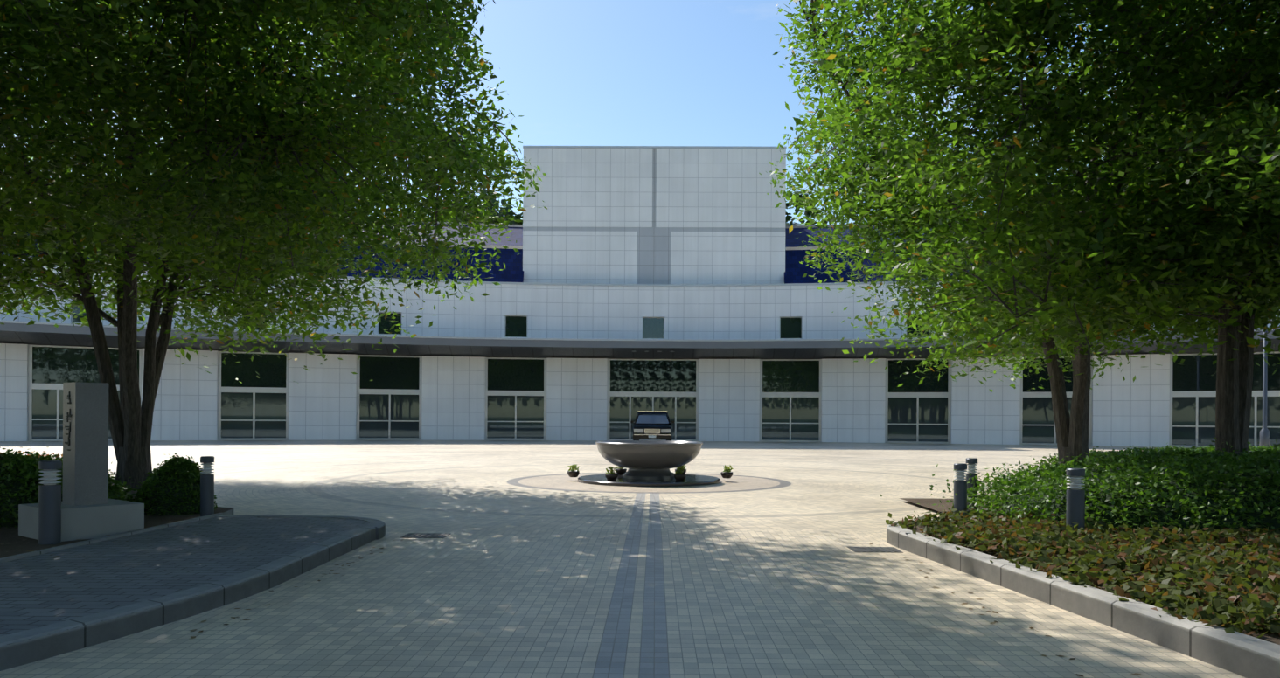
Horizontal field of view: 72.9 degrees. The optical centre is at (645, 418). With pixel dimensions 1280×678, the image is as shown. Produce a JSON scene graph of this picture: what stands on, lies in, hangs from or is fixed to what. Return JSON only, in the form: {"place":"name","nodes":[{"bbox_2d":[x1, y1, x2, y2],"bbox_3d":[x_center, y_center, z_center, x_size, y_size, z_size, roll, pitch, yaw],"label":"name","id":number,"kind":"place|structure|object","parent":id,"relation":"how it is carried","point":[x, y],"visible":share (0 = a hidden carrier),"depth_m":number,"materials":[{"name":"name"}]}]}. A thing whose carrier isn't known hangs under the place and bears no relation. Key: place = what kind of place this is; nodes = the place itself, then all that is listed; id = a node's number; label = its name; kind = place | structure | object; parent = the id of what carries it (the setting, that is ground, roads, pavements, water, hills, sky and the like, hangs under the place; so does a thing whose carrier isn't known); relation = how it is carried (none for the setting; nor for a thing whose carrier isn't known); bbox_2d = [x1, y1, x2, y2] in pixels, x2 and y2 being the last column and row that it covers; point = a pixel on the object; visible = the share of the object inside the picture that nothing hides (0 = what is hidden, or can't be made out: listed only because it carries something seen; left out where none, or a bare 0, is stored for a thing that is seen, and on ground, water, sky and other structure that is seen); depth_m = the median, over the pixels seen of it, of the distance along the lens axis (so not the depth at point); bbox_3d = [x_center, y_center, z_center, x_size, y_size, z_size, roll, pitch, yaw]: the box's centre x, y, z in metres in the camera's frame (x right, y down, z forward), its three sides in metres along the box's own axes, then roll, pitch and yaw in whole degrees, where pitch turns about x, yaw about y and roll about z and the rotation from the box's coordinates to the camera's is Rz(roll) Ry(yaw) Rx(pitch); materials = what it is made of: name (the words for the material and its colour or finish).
{"place":"outdoors","nodes":[
{"label":"outdoors","id":0,"kind":"place"},
{"bbox_2d":[0,482,233,558],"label":"bed soil","id":1,"kind":"structure","parent":0,"point":[12,543],"depth_m":8.26,"materials":[{"name":"soil"}]},
{"bbox_2d":[38,460,62,544],"bbox_3d":[-5.413,0.813,7.863,0.173,0.850,0.173,0,0,1],"label":"bollard","id":2,"kind":"object","parent":1,"relation":"on","point":[50,511],"visible":0.98,"depth_m":7.80,"materials":[{"name":"grey metal"}]},
{"bbox_2d":[0,446,151,528],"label":"hedge","id":3,"kind":"object","parent":1,"relation":"on","point":[25,462],"depth_m":9.29,"materials":[{"name":"green plant"}]},
{"bbox_2d":[18,498,144,542],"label":"monument plinth","id":4,"kind":"structure","parent":1,"relation":"on","point":[112,517],"depth_m":8.23,"materials":[{"name":"grey stone"}]},
{"bbox_2d":[62,382,108,506],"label":"monument pillar","id":5,"kind":"structure","parent":4,"relation":"on","point":[85,443],"depth_m":8.37,"materials":[{"name":"grey stone"}]},
{"bbox_2d":[131,453,217,515],"bbox_3d":[-5.708,0.829,10.485,0.947,0.814,0.944,0,0,1],"label":"ball shrub","id":6,"kind":"object","parent":1,"relation":"on","point":[181,465],"depth_m":10.23,"materials":[{"name":"green plant"}]},
{"bbox_2d":[200,456,214,516],"bbox_3d":[-5.033,0.841,9.929,0.147,0.800,0.147,0,0,1],"label":"bollard","id":7,"kind":"object","parent":1,"relation":"on","point":[206,493],"visible":0.92,"depth_m":9.87,"materials":[{"name":"grey metal"}]},
{"bbox_2d":[0,0,497,296],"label":"tree","id":8,"kind":"object","parent":1,"relation":"on","point":[93,37],"depth_m":8.89,"materials":[{"name":"green plant"}]},
{"bbox_2d":[0,0,547,487],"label":"tree","id":9,"kind":"object","parent":1,"relation":"on","point":[423,150],"depth_m":10.86,"materials":[{"name":"green plant"}]},
{"bbox_2d":[0,517,385,670],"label":"sidewalk","id":10,"kind":"structure","parent":0,"point":[37,591],"depth_m":6.50,"materials":[{"name":"stone"}]},
{"bbox_2d":[0,513,225,563],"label":"footway edging","id":11,"kind":"object","parent":10,"relation":"on","point":[67,546],"visible":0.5,"depth_m":7.83,"materials":[{"name":"concrete"}]},
{"bbox_2d":[0,440,1196,531],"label":"plaza paving","id":12,"kind":"structure","parent":0,"point":[766,486],"depth_m":17.01,"materials":[{"name":"beige stone"}]},
{"bbox_2d":[1,451,118,477],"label":"hedge","id":13,"kind":"object","parent":12,"relation":"on","point":[113,475],"depth_m":14.08,"materials":[{"name":"green plant"}]},
{"bbox_2d":[567,471,579,477],"bbox_3d":[-1.459,1.125,17.393,0.250,0.125,0.250,0,0,1],"label":"plant pot","id":14,"kind":"object","parent":12,"relation":"on","point":[573,474],"visible":0.92,"depth_m":17.30,"materials":[{"name":"black ceramic"}]},
{"bbox_2d":[567,464,579,471],"bbox_3d":[-1.456,1.004,17.395,0.252,0.177,0.246,0,0,1],"label":"potted plant","id":15,"kind":"object","parent":14,"relation":"in","point":[573,467],"visible":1,"depth_m":17.38,"materials":[{"name":"green plant"}]},
{"bbox_2d":[577,473,720,486],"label":"fountain plinth","id":16,"kind":"structure","parent":12,"relation":"on","point":[693,480],"depth_m":16.44,"materials":[{"name":"grey stone"}]},
{"bbox_2d":[605,473,618,480],"bbox_3d":[-0.666,1.130,16.665,0.250,0.125,0.250,0,0,1],"label":"plant pot","id":17,"kind":"object","parent":16,"relation":"on","point":[611,476],"visible":0.94,"depth_m":16.57,"materials":[{"name":"black ceramic"}]},
{"bbox_2d":[605,466,617,473],"bbox_3d":[-0.664,1.016,16.656,0.242,0.172,0.198,0,0,1],"label":"potted plant","id":18,"kind":"object","parent":17,"relation":"in","point":[611,469],"visible":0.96,"depth_m":16.65,"materials":[{"name":"green plant"}]},
{"bbox_2d":[615,468,626,474],"bbox_3d":[-0.529,1.131,18.304,0.250,0.125,0.250,0,0,1],"label":"plant pot","id":19,"kind":"object","parent":16,"relation":"on","point":[622,471],"visible":0.81,"depth_m":18.21,"materials":[{"name":"black ceramic"}]},
{"bbox_2d":[622,468,674,479],"bbox_3d":[0.061,1.084,17.378,1.080,0.225,1.080,0,0,1],"label":"fountain pedestal","id":20,"kind":"object","parent":16,"relation":"on","point":[649,474],"visible":0.69,"depth_m":16.97,"materials":[{"name":"grey stone"}]},
{"bbox_2d":[595,440,702,469],"bbox_3d":[0.064,0.739,17.378,2.160,0.525,2.160,0,0,1],"label":"fountain bowl","id":21,"kind":"object","parent":20,"relation":"on","point":[650,455],"visible":1,"depth_m":16.59,"materials":[{"name":"grey stone"}]},
{"bbox_2d":[673,473,686,480],"bbox_3d":[0.654,1.138,16.652,0.250,0.125,0.250,0,0,1],"label":"plant pot","id":22,"kind":"object","parent":16,"relation":"on","point":[680,477],"visible":0.96,"depth_m":16.56,"materials":[{"name":"black ceramic"}]},
{"bbox_2d":[674,466,685,474],"bbox_3d":[0.644,1.012,16.647,0.225,0.173,0.227,0,0,1],"label":"potted plant","id":23,"kind":"object","parent":22,"relation":"in","point":[680,470],"visible":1,"depth_m":16.63,"materials":[{"name":"green plant"}]},
{"bbox_2d":[29,344,1272,359],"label":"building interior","id":24,"kind":"object","parent":12,"relation":"on","point":[420,356],"depth_m":45.73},
{"bbox_2d":[630,410,674,440],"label":"car body","id":25,"kind":"object","parent":12,"relation":"on","point":[652,425],"visible":0.9,"depth_m":41.05,"materials":[{"name":"black paint"}]},
{"bbox_2d":[720,472,732,479],"bbox_3d":[1.621,1.144,17.362,0.250,0.125,0.250,0,0,1],"label":"plant pot","id":26,"kind":"object","parent":12,"relation":"on","point":[726,475],"visible":0.9,"depth_m":17.27,"materials":[{"name":"black ceramic"}]},
{"bbox_2d":[723,465,733,472],"bbox_3d":[1.651,1.019,17.367,0.204,0.179,0.236,0,0,1],"label":"potted plant","id":27,"kind":"object","parent":26,"relation":"in","point":[726,469],"visible":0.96,"depth_m":17.34,"materials":[{"name":"green plant"}]},
{"bbox_2d":[1022,443,1279,476],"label":"hedge","id":28,"kind":"object","parent":12,"relation":"on","point":[1155,450],"depth_m":19.34,"materials":[{"name":"green plant"}]},
{"bbox_2d":[1259,324,1270,447],"bbox_3d":[22.802,-2.489,32.651,1.410,7.800,0.320,0,0,1],"label":"lamp post","id":29,"kind":"object","parent":12,"relation":"on","point":[1264,436],"visible":0.44,"depth_m":32.59,"materials":[{"name":"grey metal"}]},
{"bbox_2d":[0,528,1245,677],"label":"road setts","id":30,"kind":"structure","parent":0,"point":[519,603],"depth_m":5.39,"materials":[{"name":"grey stone"}]},
{"bbox_2d":[0,514,385,671],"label":"footway kerb","id":31,"kind":"structure","parent":30,"relation":"on","point":[114,613],"depth_m":5.39,"materials":[{"name":"concrete"}]},
{"bbox_2d":[0,521,1140,677],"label":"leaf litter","id":32,"kind":"object","parent":30,"relation":"on","point":[1031,628],"visible":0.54,"depth_m":5.79,"materials":[{"name":"brown plant"}]},
{"bbox_2d":[399,533,903,553],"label":"drain grates","id":33,"kind":"object","parent":30,"relation":"on","point":[888,550],"visible":0.98,"depth_m":8.53,"materials":[{"name":"grey metal"}]},
{"bbox_2d":[886,518,1279,677],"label":"bed kerb","id":34,"kind":"structure","parent":30,"relation":"on","point":[1251,645],"depth_m":5.28,"materials":[{"name":"concrete"}]},
{"bbox_2d":[0,259,1279,447],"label":"building wall","id":35,"kind":"structure","parent":0,"point":[322,401],"depth_m":46.87,"materials":[{"name":"white tile"}]},
{"bbox_2d":[31,257,985,286],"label":"ledge","id":36,"kind":"object","parent":35,"relation":"on","point":[665,285],"visible":0.31,"depth_m":47.58,"materials":[{"name":"white concrete"}]},
{"bbox_2d":[1,198,1021,284],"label":"building wall","id":37,"kind":"structure","parent":35,"relation":"on","point":[796,271],"depth_m":49.33,"materials":[{"name":"blue glass"}]},
{"bbox_2d":[347,216,974,250],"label":"building roof trim","id":38,"kind":"structure","parent":37,"relation":"attached to","point":[786,248],"depth_m":50.39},
{"bbox_2d":[0,320,1279,359],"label":"canopy","id":39,"kind":"object","parent":35,"relation":"attached to","point":[41,333],"visible":0.52,"depth_m":44.72,"materials":[{"name":"grey metal"}]},
{"bbox_2d":[27,298,1279,447],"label":"building window frames","id":40,"kind":"structure","parent":35,"relation":"in","point":[58,387],"depth_m":46.39,"materials":[{"name":"white metal"}]},
{"bbox_2d":[31,303,1279,446],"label":"windows","id":41,"kind":"structure","parent":40,"relation":"in","point":[62,365],"depth_m":46.52,"materials":[{"name":"glass"}]},
{"bbox_2d":[1,0,1279,225],"label":"sky","id":42,"kind":"structure","parent":0,"point":[579,73],"materials":[{"name":"blue"}]},
{"bbox_2d":[522,146,786,284],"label":"building upper block","id":43,"kind":"structure","parent":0,"point":[661,215],"depth_m":49.18,"materials":[{"name":"white tile"}]},
{"bbox_2d":[404,185,913,225],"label":"trees","id":44,"kind":"object","parent":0,"point":[788,218],"depth_m":85.99,"materials":[{"name":"green plant"}]},
{"bbox_2d":[899,498,1001,514],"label":"bed soil","id":45,"kind":"structure","parent":0,"point":[925,502],"depth_m":12.64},
{"bbox_2d":[953,463,966,515],"bbox_3d":[3.608,0.908,9.942,0.147,0.770,0.147,0,0,1],"label":"bollard","id":46,"kind":"object","parent":45,"relation":"on","point":[960,490],"visible":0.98,"depth_m":9.88,"materials":[{"name":"grey metal"}]},
{"bbox_2d":[966,458,977,513],"bbox_3d":[4.262,0.912,11.335,0.147,0.770,0.147,0,0,1],"label":"bollard","id":47,"kind":"object","parent":45,"relation":"on","point":[972,463],"visible":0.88,"depth_m":11.28,"materials":[{"name":"grey metal"}]},
{"bbox_2d":[758,0,1279,466],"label":"tree","id":48,"kind":"object","parent":45,"relation":"on","point":[956,177],"depth_m":12.05,"materials":[{"name":"green plant"}]},
{"bbox_2d":[779,0,1279,456],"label":"tree","id":49,"kind":"object","parent":45,"relation":"on","point":[1249,241],"depth_m":12.43,"materials":[{"name":"green plant"}]},
{"bbox_2d":[880,438,1279,535],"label":"hedge","id":50,"kind":"object","parent":45,"relation":"on","point":[1180,461],"depth_m":9.21,"materials":[{"name":"green plant"}]},
{"bbox_2d":[886,524,1279,677],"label":"bed soil","id":51,"kind":"structure","parent":0,"point":[1272,638],"depth_m":5.42,"materials":[{"name":"soil"}]},
{"bbox_2d":[1065,468,1085,530],"bbox_3d":[4.223,0.897,8.515,0.167,0.800,0.167,0,0,1],"label":"bollard","id":52,"kind":"object","parent":51,"relation":"on","point":[1075,503],"visible":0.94,"depth_m":8.45,"materials":[{"name":"grey metal"}]},
{"bbox_2d":[885,504,1279,638],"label":"ground cover leaves","id":53,"kind":"object","parent":51,"relation":"on","point":[1244,578],"visible":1,"depth_m":6.59,"materials":[{"name":"green plant"}]},
{"bbox_2d":[1093,0,1279,350],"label":"tree","id":54,"kind":"object","parent":51,"relation":"on","point":[1246,151],"visible":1,"depth_m":8.65,"materials":[{"name":"green plant"}]}
]}

